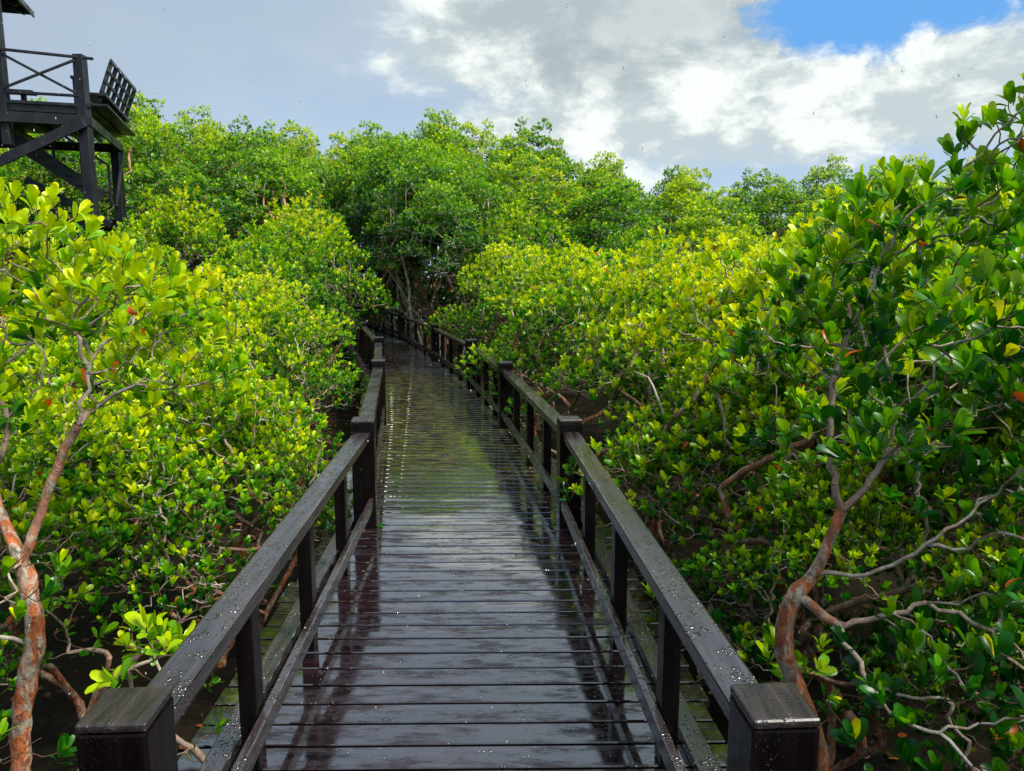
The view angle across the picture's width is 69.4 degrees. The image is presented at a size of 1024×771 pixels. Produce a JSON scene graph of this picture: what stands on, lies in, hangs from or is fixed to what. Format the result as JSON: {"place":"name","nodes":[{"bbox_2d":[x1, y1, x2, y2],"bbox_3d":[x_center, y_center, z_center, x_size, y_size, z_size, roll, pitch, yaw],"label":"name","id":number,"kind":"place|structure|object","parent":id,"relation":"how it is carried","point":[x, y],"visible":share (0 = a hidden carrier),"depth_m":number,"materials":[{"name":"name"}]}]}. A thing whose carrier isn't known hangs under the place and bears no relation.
{"place":"outdoors","nodes":[
{"label":"outdoors","id":0,"kind":"place"},
{"bbox_2d":[0,278,1023,770],"bbox_3d":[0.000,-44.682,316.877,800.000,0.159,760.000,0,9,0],"label":"ground","id":1,"kind":"structure","parent":0,"point":[54,716],"depth_m":5.73,"materials":[{"name":"brown soil"}]},
{"bbox_2d":[0,628,58,748],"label":"mangrove bush","id":2,"kind":"object","parent":1,"relation":"on","point":[12,665],"visible":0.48,"depth_m":3.25,"materials":[{"name":"green plant"}]},
{"bbox_2d":[0,133,110,259],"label":"mangrove tree","id":3,"kind":"object","parent":1,"relation":"on","point":[24,171],"visible":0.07,"depth_m":20.85,"materials":[{"name":"green plant"}]},
{"bbox_2d":[0,562,119,770],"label":"mangrove sapling","id":4,"kind":"object","parent":1,"relation":"on","point":[84,587],"visible":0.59,"depth_m":3.66,"materials":[{"name":"green plant"}]},
{"bbox_2d":[0,305,145,629],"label":"mangrove bush","id":5,"kind":"object","parent":1,"relation":"on","point":[51,371],"visible":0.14,"depth_m":5.57,"materials":[{"name":"green plant"}]},
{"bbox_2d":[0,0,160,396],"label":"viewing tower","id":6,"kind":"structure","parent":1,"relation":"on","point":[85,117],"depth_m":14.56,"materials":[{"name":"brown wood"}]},
{"bbox_2d":[0,316,167,631],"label":"mangrove bush","id":7,"kind":"object","parent":1,"relation":"on","point":[34,354],"visible":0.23,"depth_m":4.27,"materials":[{"name":"green plant"}]},
{"bbox_2d":[0,133,171,303],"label":"mangrove tree","id":8,"kind":"object","parent":1,"relation":"on","point":[104,209],"visible":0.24,"depth_m":18.93,"materials":[{"name":"green plant"}]},
{"bbox_2d":[1,259,206,543],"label":"mangrove bush","id":9,"kind":"object","parent":1,"relation":"on","point":[90,341],"visible":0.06,"depth_m":6.75,"materials":[{"name":"green plant"}]},
{"bbox_2d":[47,214,188,345],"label":"mangrove bush","id":10,"kind":"object","parent":1,"relation":"on","point":[132,235],"visible":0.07,"depth_m":13.66,"materials":[{"name":"green plant"}]},
{"bbox_2d":[0,177,253,770],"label":"mangrove tree","id":11,"kind":"object","parent":1,"relation":"on","point":[70,281],"visible":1,"depth_m":2.56,"materials":[{"name":"green plant"}]},
{"bbox_2d":[0,357,277,719],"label":"mangrove bush","id":12,"kind":"object","parent":1,"relation":"on","point":[23,463],"visible":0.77,"depth_m":3.81,"materials":[{"name":"green plant"}]},
{"bbox_2d":[74,102,213,260],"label":"mangrove tree","id":13,"kind":"object","parent":1,"relation":"on","point":[142,136],"visible":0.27,"depth_m":22.63,"materials":[{"name":"green plant"}]},
{"bbox_2d":[76,90,214,270],"bbox_3d":[-12.871,-5.671,26.270,5.086,9.035,5.315,-6,10,-33],"label":"mangrove tree","id":14,"kind":"object","parent":1,"relation":"on","point":[180,149],"visible":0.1,"depth_m":25.52,"materials":[{"name":"green plant"}]},
{"bbox_2d":[85,604,239,763],"bbox_3d":[-1.174,1.554,2.592,0.378,1.718,0.514,0,9,0],"label":"mangrove sapling","id":15,"kind":"object","parent":1,"relation":"on","point":[103,677],"visible":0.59,"depth_m":2.47,"materials":[{"name":"green plant"}]},
{"bbox_2d":[113,610,223,692],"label":"mangrove sapling","id":16,"kind":"object","parent":1,"relation":"on","point":[124,637],"visible":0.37,"depth_m":3.32,"materials":[{"name":"green plant"}]},
{"bbox_2d":[108,181,242,307],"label":"mangrove bush","id":17,"kind":"object","parent":1,"relation":"on","point":[178,221],"visible":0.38,"depth_m":16.12,"materials":[{"name":"green plant"}]},
{"bbox_2d":[104,157,256,279],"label":"mangrove tree","id":18,"kind":"object","parent":1,"relation":"on","point":[191,182],"visible":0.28,"depth_m":18.69,"materials":[{"name":"green plant"}]},
{"bbox_2d":[40,262,346,611],"bbox_3d":[-2.445,0.481,5.911,2.253,2.897,1.991,3,9,19],"label":"mangrove bush","id":19,"kind":"object","parent":1,"relation":"on","point":[232,334],"visible":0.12,"depth_m":5.82,"materials":[{"name":"green plant"}]},
{"bbox_2d":[163,104,229,189],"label":"mangrove tree","id":20,"kind":"object","parent":1,"relation":"on","point":[185,119],"visible":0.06,"depth_m":37.79,"materials":[{"name":"green plant"}]},
{"bbox_2d":[165,114,228,267],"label":"mangrove tree","id":21,"kind":"object","parent":1,"relation":"on","point":[208,139],"visible":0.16,"depth_m":31.41,"materials":[{"name":"green plant"}]},
{"bbox_2d":[50,338,382,667],"bbox_3d":[-1.987,0.851,5.107,2.092,2.404,2.259,-4,10,-27],"label":"mangrove bush","id":22,"kind":"object","parent":1,"relation":"on","point":[281,406],"visible":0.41,"depth_m":4.62,"materials":[{"name":"green plant"}]},
{"bbox_2d":[103,371,353,627],"bbox_3d":[-1.988,0.949,5.209,1.626,2.179,1.676,-5,10,-30],"label":"mangrove bush","id":23,"kind":"object","parent":1,"relation":"on","point":[294,450],"visible":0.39,"depth_m":4.98,"materials":[{"name":"green plant"}]},
{"bbox_2d":[178,114,313,277],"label":"mangrove tree","id":24,"kind":"object","parent":1,"relation":"on","point":[251,133],"visible":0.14,"depth_m":26.53,"materials":[{"name":"green plant"}]},
{"bbox_2d":[177,133,318,275],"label":"mangrove tree","id":25,"kind":"object","parent":1,"relation":"on","point":[239,156],"visible":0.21,"depth_m":23.82,"materials":[{"name":"green plant"}]},
{"bbox_2d":[146,276,366,517],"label":"mangrove bush","id":26,"kind":"object","parent":1,"relation":"on","point":[261,315],"visible":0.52,"depth_m":7.93,"materials":[{"name":"green plant"}]},
{"bbox_2d":[177,231,356,402],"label":"mangrove bush","id":27,"kind":"object","parent":1,"relation":"on","point":[235,270],"visible":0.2,"depth_m":12.04,"materials":[{"name":"green plant"}]},
{"bbox_2d":[174,258,369,443],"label":"mangrove bush","id":28,"kind":"object","parent":1,"relation":"on","point":[329,326],"visible":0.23,"depth_m":10.08,"materials":[{"name":"green plant"}]},
{"bbox_2d":[219,145,327,359],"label":"slender mangrove","id":29,"kind":"object","parent":1,"relation":"on","point":[247,173],"visible":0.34,"depth_m":21.45,"materials":[{"name":"green plant"}]},
{"bbox_2d":[223,145,327,343],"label":"slender mangrove","id":30,"kind":"object","parent":1,"relation":"on","point":[302,165],"visible":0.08,"depth_m":24.64,"materials":[{"name":"green plant"}]},
{"bbox_2d":[206,213,362,414],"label":"mangrove bush","id":31,"kind":"object","parent":1,"relation":"on","point":[311,259],"visible":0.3,"depth_m":13.85,"materials":[{"name":"green plant"}]},
{"bbox_2d":[196,154,375,370],"bbox_3d":[-6.475,-3.422,21.127,4.505,6.110,4.451,3,9,20],"label":"mangrove tree","id":32,"kind":"object","parent":1,"relation":"on","point":[296,185],"visible":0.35,"depth_m":20.43,"materials":[{"name":"green plant"}]},
{"bbox_2d":[223,190,398,388],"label":"mangrove bush","id":33,"kind":"object","parent":1,"relation":"on","point":[336,249],"visible":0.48,"depth_m":16.88,"materials":[{"name":"green plant"}]},
{"bbox_2d":[273,124,350,250],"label":"mangrove tree","id":34,"kind":"object","parent":1,"relation":"on","point":[303,144],"visible":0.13,"depth_m":32.20,"materials":[{"name":"green plant"}]},
{"bbox_2d":[295,155,360,338],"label":"slender mangrove","id":35,"kind":"object","parent":1,"relation":"on","point":[329,170],"visible":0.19,"depth_m":30.76,"materials":[{"name":"green plant"}]},
{"bbox_2d":[322,127,383,273],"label":"mangrove tree","id":36,"kind":"object","parent":1,"relation":"on","point":[339,140],"visible":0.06,"depth_m":38.54,"materials":[{"name":"green plant"}]},
{"bbox_2d":[331,120,392,304],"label":"mangrove tree","id":37,"kind":"object","parent":1,"relation":"on","point":[372,136],"visible":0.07,"depth_m":34.05,"materials":[{"name":"green plant"}]},
{"bbox_2d":[322,134,425,326],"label":"mangrove tree","id":38,"kind":"object","parent":1,"relation":"on","point":[337,183],"visible":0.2,"depth_m":27.64,"materials":[{"name":"green plant"}]},
{"bbox_2d":[337,144,445,324],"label":"slender mangrove","id":39,"kind":"object","parent":1,"relation":"on","point":[354,189],"visible":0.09,"depth_m":23.97,"materials":[{"name":"green plant"}]},
{"bbox_2d":[347,256,435,334],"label":"mangrove bush","id":40,"kind":"object","parent":1,"relation":"on","point":[378,274],"visible":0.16,"depth_m":28.44,"materials":[{"name":"green plant"}]},
{"bbox_2d":[343,140,442,339],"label":"slender mangrove","id":41,"kind":"object","parent":1,"relation":"on","point":[412,281],"visible":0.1,"depth_m":23.46,"materials":[{"name":"green plant"}]},
{"bbox_2d":[345,134,445,335],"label":"slender mangrove","id":42,"kind":"object","parent":1,"relation":"on","point":[398,142],"visible":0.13,"depth_m":22.73,"materials":[{"name":"green plant"}]},
{"bbox_2d":[350,141,449,338],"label":"slender mangrove","id":43,"kind":"object","parent":1,"relation":"on","point":[382,175],"visible":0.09,"depth_m":22.12,"materials":[{"name":"green plant"}]},
{"bbox_2d":[363,138,457,337],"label":"slender mangrove","id":44,"kind":"object","parent":1,"relation":"on","point":[398,154],"visible":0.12,"depth_m":21.58,"materials":[{"name":"green plant"}]},
{"bbox_2d":[366,143,476,342],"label":"slender mangrove","id":45,"kind":"object","parent":1,"relation":"on","point":[418,149],"visible":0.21,"depth_m":20.94,"materials":[{"name":"green plant"}]},
{"bbox_2d":[361,149,486,344],"bbox_3d":[-2.267,-3.244,20.122,3.230,6.055,3.247,2,9,16],"label":"slender mangrove","id":46,"kind":"object","parent":1,"relation":"on","point":[418,173],"visible":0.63,"depth_m":19.36,"materials":[{"name":"green plant"}]},
{"bbox_2d":[353,158,500,348],"bbox_3d":[-2.438,-3.473,21.519,4.505,6.095,4.451,0,9,2],"label":"mangrove tree","id":47,"kind":"object","parent":1,"relation":"on","point":[380,266],"visible":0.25,"depth_m":20.56,"materials":[{"name":"green plant"}]},
{"bbox_2d":[371,127,490,352],"bbox_3d":[-2.346,-4.859,25.445,4.505,7.672,4.451,3,9,20],"label":"mangrove tree","id":48,"kind":"object","parent":1,"relation":"on","point":[448,134],"visible":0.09,"depth_m":24.71,"materials":[{"name":"green plant"}]},
{"bbox_2d":[386,106,492,332],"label":"mangrove tree","id":49,"kind":"object","parent":1,"relation":"on","point":[429,129],"visible":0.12,"depth_m":27.96,"materials":[{"name":"green plant"}]},
{"bbox_2d":[388,160,492,355],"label":"slender mangrove","id":50,"kind":"object","parent":1,"relation":"on","point":[401,289],"visible":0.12,"depth_m":20.98,"materials":[{"name":"green plant"}]},
{"bbox_2d":[392,180,494,340],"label":"slender mangrove","id":51,"kind":"object","parent":1,"relation":"on","point":[450,205],"visible":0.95,"depth_m":18.14,"materials":[{"name":"green plant"}]},
{"bbox_2d":[178,323,727,770],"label":"boardwalk","id":52,"kind":"structure","parent":1,"relation":"on","point":[519,643],"depth_m":3.63,"materials":[{"name":"brown wood"}]},
{"bbox_2d":[75,309,385,770],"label":"boardwalk railing","id":53,"kind":"object","parent":52,"relation":"on","point":[126,729],"visible":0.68,"depth_m":2.65,"materials":[{"name":"brown wood"}]},
{"bbox_2d":[337,303,820,770],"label":"boardwalk railing","id":54,"kind":"object","parent":52,"relation":"on","point":[773,727],"visible":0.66,"depth_m":2.82,"materials":[{"name":"brown wood"}]},
{"bbox_2d":[404,165,510,338],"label":"slender mangrove","id":55,"kind":"object","parent":1,"relation":"on","point":[484,185],"visible":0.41,"depth_m":19.45,"materials":[{"name":"green plant"}]},
{"bbox_2d":[406,152,513,354],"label":"slender mangrove","id":56,"kind":"object","parent":1,"relation":"on","point":[466,164],"visible":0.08,"depth_m":21.87,"materials":[{"name":"green plant"}]},
{"bbox_2d":[446,118,506,301],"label":"mangrove tree","id":57,"kind":"object","parent":1,"relation":"on","point":[482,142],"visible":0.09,"depth_m":40.39,"materials":[{"name":"green plant"}]},
{"bbox_2d":[423,232,561,379],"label":"mangrove bush","id":58,"kind":"object","parent":1,"relation":"on","point":[460,319],"visible":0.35,"depth_m":15.08,"materials":[{"name":"green plant"}]},
{"bbox_2d":[427,150,576,318],"bbox_3d":[-0.198,-3.653,21.809,4.700,6.364,4.497,-1,9,-5],"label":"mangrove tree","id":59,"kind":"object","parent":1,"relation":"on","point":[529,194],"visible":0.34,"depth_m":21.39,"materials":[{"name":"green plant"}]},
{"bbox_2d":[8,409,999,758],"bbox_3d":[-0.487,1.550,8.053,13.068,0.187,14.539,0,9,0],"label":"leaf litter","id":60,"kind":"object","parent":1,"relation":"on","point":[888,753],"visible":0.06,"depth_m":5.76,"materials":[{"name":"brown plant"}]},
{"bbox_2d":[446,198,581,379],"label":"mangrove bush","id":61,"kind":"object","parent":1,"relation":"on","point":[540,232],"visible":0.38,"depth_m":18.11,"materials":[{"name":"green plant"}]},
{"bbox_2d":[478,133,564,279],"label":"mangrove tree","id":62,"kind":"object","parent":1,"relation":"on","point":[509,157],"visible":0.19,"depth_m":29.21,"materials":[{"name":"green plant"}]},
{"bbox_2d":[456,249,609,430],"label":"mangrove bush","id":63,"kind":"object","parent":1,"relation":"on","point":[494,325],"visible":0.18,"depth_m":12.76,"materials":[{"name":"green plant"}]},
{"bbox_2d":[486,116,581,251],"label":"mangrove tree","id":64,"kind":"object","parent":1,"relation":"on","point":[530,134],"visible":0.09,"depth_m":34.84,"materials":[{"name":"green plant"}]},
{"bbox_2d":[476,154,604,356],"bbox_3d":[0.908,-4.311,25.001,4.700,6.720,4.497,6,10,35],"label":"mangrove tree","id":65,"kind":"object","parent":1,"relation":"on","point":[566,193],"visible":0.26,"depth_m":24.30,"materials":[{"name":"green plant"}]},
{"bbox_2d":[504,136,603,271],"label":"mangrove tree","id":66,"kind":"object","parent":1,"relation":"on","point":[568,162],"visible":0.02,"depth_m":40.28,"materials":[{"name":"green plant"}]},
{"bbox_2d":[455,230,667,424],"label":"mangrove bush","id":67,"kind":"object","parent":1,"relation":"on","point":[516,325],"visible":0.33,"depth_m":10.41,"materials":[{"name":"green plant"}]},
{"bbox_2d":[483,245,703,482],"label":"mangrove bush","id":68,"kind":"object","parent":1,"relation":"on","point":[577,301],"visible":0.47,"depth_m":8.38,"materials":[{"name":"green plant"}]},
{"bbox_2d":[548,156,638,246],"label":"mangrove tree","id":69,"kind":"object","parent":1,"relation":"on","point":[587,182],"visible":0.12,"depth_m":29.36,"materials":[{"name":"green plant"}]},
{"bbox_2d":[576,150,644,248],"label":"mangrove tree","id":70,"kind":"object","parent":1,"relation":"on","point":[613,168],"visible":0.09,"depth_m":35.06,"materials":[{"name":"green plant"}]},
{"bbox_2d":[548,178,674,273],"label":"mangrove tree","id":71,"kind":"object","parent":1,"relation":"on","point":[581,233],"visible":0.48,"depth_m":20.92,"materials":[{"name":"green plant"}]},
{"bbox_2d":[573,177,677,266],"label":"mangrove tree","id":72,"kind":"object","parent":1,"relation":"on","point":[647,206],"visible":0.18,"depth_m":24.15,"materials":[{"name":"green plant"}]},
{"bbox_2d":[577,214,678,291],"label":"mangrove bush","id":73,"kind":"object","parent":1,"relation":"on","point":[641,230],"visible":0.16,"depth_m":18.21,"materials":[{"name":"green plant"}]},
{"bbox_2d":[558,234,701,407],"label":"mangrove bush","id":74,"kind":"object","parent":1,"relation":"on","point":[652,261],"visible":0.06,"depth_m":14.82,"materials":[{"name":"green plant"}]},
{"bbox_2d":[575,236,744,423],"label":"mangrove bush","id":75,"kind":"object","parent":1,"relation":"on","point":[620,402],"visible":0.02,"depth_m":9.85,"materials":[{"name":"green plant"}]},
{"bbox_2d":[541,226,786,542],"bbox_3d":[1.528,0.135,7.024,2.688,3.252,2.330,-7,11,-38],"label":"mangrove bush","id":76,"kind":"object","parent":1,"relation":"on","point":[661,270],"visible":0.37,"depth_m":6.75,"materials":[{"name":"green plant"}]},
{"bbox_2d":[651,167,727,253],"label":"mangrove tree","id":77,"kind":"object","parent":1,"relation":"on","point":[677,198],"visible":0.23,"depth_m":28.71,"materials":[{"name":"green plant"}]},
{"bbox_2d":[654,205,757,270],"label":"mangrove tree","id":78,"kind":"object","parent":1,"relation":"on","point":[693,225],"visible":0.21,"depth_m":20.46,"materials":[{"name":"green plant"}]},
{"bbox_2d":[661,186,772,263],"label":"mangrove tree","id":79,"kind":"object","parent":1,"relation":"on","point":[721,205],"visible":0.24,"depth_m":23.40,"materials":[{"name":"green plant"}]},
{"bbox_2d":[617,242,828,526],"bbox_3d":[2.495,0.082,7.748,2.223,3.142,2.563,-6,11,-36],"label":"mangrove bush","id":80,"kind":"object","parent":1,"relation":"on","point":[751,250],"visible":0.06,"depth_m":7.75,"materials":[{"name":"green plant"}]},
{"bbox_2d":[692,221,771,270],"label":"mangrove bush","id":81,"kind":"object","parent":1,"relation":"on","point":[739,241],"visible":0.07,"depth_m":17.73,"materials":[{"name":"green plant"}]},
{"bbox_2d":[605,325,860,650],"bbox_3d":[1.479,0.825,4.966,2.035,2.498,1.764,-6,10,-33],"label":"mangrove bush","id":82,"kind":"object","parent":1,"relation":"on","point":[695,377],"visible":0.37,"depth_m":4.71,"materials":[{"name":"green plant"}]},
{"bbox_2d":[554,232,946,637],"bbox_3d":[1.534,0.486,5.236,2.702,3.087,2.388,-3,9,-16],"label":"mangrove bush","id":83,"kind":"object","parent":1,"relation":"on","point":[731,285],"visible":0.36,"depth_m":4.96,"materials":[{"name":"green plant"}]},
{"bbox_2d":[719,167,785,241],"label":"mangrove tree","id":84,"kind":"object","parent":1,"relation":"on","point":[746,191],"visible":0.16,"depth_m":38.68,"materials":[{"name":"green plant"}]},
{"bbox_2d":[740,175,805,240],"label":"mangrove tree","id":85,"kind":"object","parent":1,"relation":"on","point":[774,202],"visible":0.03,"depth_m":31.76,"materials":[{"name":"green plant"}]},
{"bbox_2d":[725,173,826,258],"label":"mangrove tree","id":86,"kind":"object","parent":1,"relation":"on","point":[773,193],"visible":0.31,"depth_m":27.45,"materials":[{"name":"green plant"}]},
{"bbox_2d":[755,626,844,742],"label":"mangrove sapling","id":87,"kind":"object","parent":1,"relation":"on","point":[823,662],"visible":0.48,"depth_m":3.23,"materials":[{"name":"green plant"}]},
{"bbox_2d":[767,200,854,247],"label":"mangrove tree","id":88,"kind":"object","parent":1,"relation":"on","point":[802,221],"visible":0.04,"depth_m":20.09,"materials":[{"name":"green plant"}]},
{"bbox_2d":[785,153,853,219],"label":"mangrove tree","id":89,"kind":"object","parent":1,"relation":"on","point":[817,176],"visible":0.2,"depth_m":36.87,"materials":[{"name":"green plant"}]},
{"bbox_2d":[654,443,1001,770],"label":"mangrove bush","id":90,"kind":"object","parent":1,"relation":"on","point":[791,509],"visible":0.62,"depth_m":3.50,"materials":[{"name":"green plant"}]},
{"bbox_2d":[785,183,874,248],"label":"mangrove tree","id":91,"kind":"object","parent":1,"relation":"on","point":[813,196],"visible":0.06,"depth_m":23.12,"materials":[{"name":"green plant"}]},
{"bbox_2d":[637,205,1023,758],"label":"mangrove bush","id":92,"kind":"object","parent":1,"relation":"on","point":[912,475],"visible":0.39,"depth_m":3.64,"materials":[{"name":"green plant"}]},
{"bbox_2d":[723,184,964,581],"bbox_3d":[2.877,0.076,6.389,2.684,3.556,2.328,-5,10,-32],"label":"mangrove bush","id":93,"kind":"object","parent":1,"relation":"on","point":[803,227],"visible":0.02,"depth_m":6.19,"materials":[{"name":"green plant"}]},
{"bbox_2d":[674,198,1023,652],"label":"mangrove bush","id":94,"kind":"object","parent":1,"relation":"on","point":[818,591],"visible":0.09,"depth_m":4.85,"materials":[{"name":"green plant"}]},
{"bbox_2d":[724,72,1023,770],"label":"mangrove tree","id":95,"kind":"object","parent":1,"relation":"on","point":[967,366],"visible":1,"depth_m":2.41,"materials":[{"name":"green plant"}]},
{"bbox_2d":[770,193,1022,632],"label":"mangrove bush","id":96,"kind":"object","parent":1,"relation":"on","point":[891,479],"visible":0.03,"depth_m":4.40,"materials":[{"name":"green plant"}]},
{"bbox_2d":[813,185,1023,551],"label":"mangrove bush","id":97,"kind":"object","parent":1,"relation":"on","point":[987,517],"visible":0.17,"depth_m":3.40,"materials":[{"name":"green plant"}]},
{"bbox_2d":[873,180,983,237],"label":"mangrove tree","id":98,"kind":"object","parent":1,"relation":"on","point":[962,201],"visible":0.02,"depth_m":18.34,"materials":[{"name":"green plant"}]},
{"bbox_2d":[841,488,1023,768],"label":"mangrove bush","id":99,"kind":"object","parent":1,"relation":"on","point":[962,534],"visible":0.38,"depth_m":3.05,"materials":[{"name":"green plant"}]},
{"bbox_2d":[843,303,1023,698],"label":"mangrove bush","id":100,"kind":"object","parent":1,"relation":"on","point":[938,476],"visible":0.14,"depth_m":3.89,"materials":[{"name":"green plant"}]},
{"bbox_2d":[933,542,1023,702],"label":"mangrove bush","id":101,"kind":"object","parent":1,"relation":"on","point":[987,574],"visible":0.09,"depth_m":3.16,"materials":[{"name":"green plant"}]},
{"bbox_2d":[0,0,1023,767],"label":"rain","id":102,"kind":"object","parent":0,"point":[490,248],"visible":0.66,"depth_m":3.32,"materials":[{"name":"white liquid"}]},
{"bbox_2d":[2,0,1023,277],"label":"sky","id":103,"kind":"structure","parent":0,"point":[820,73],"materials":[{"name":"white"}]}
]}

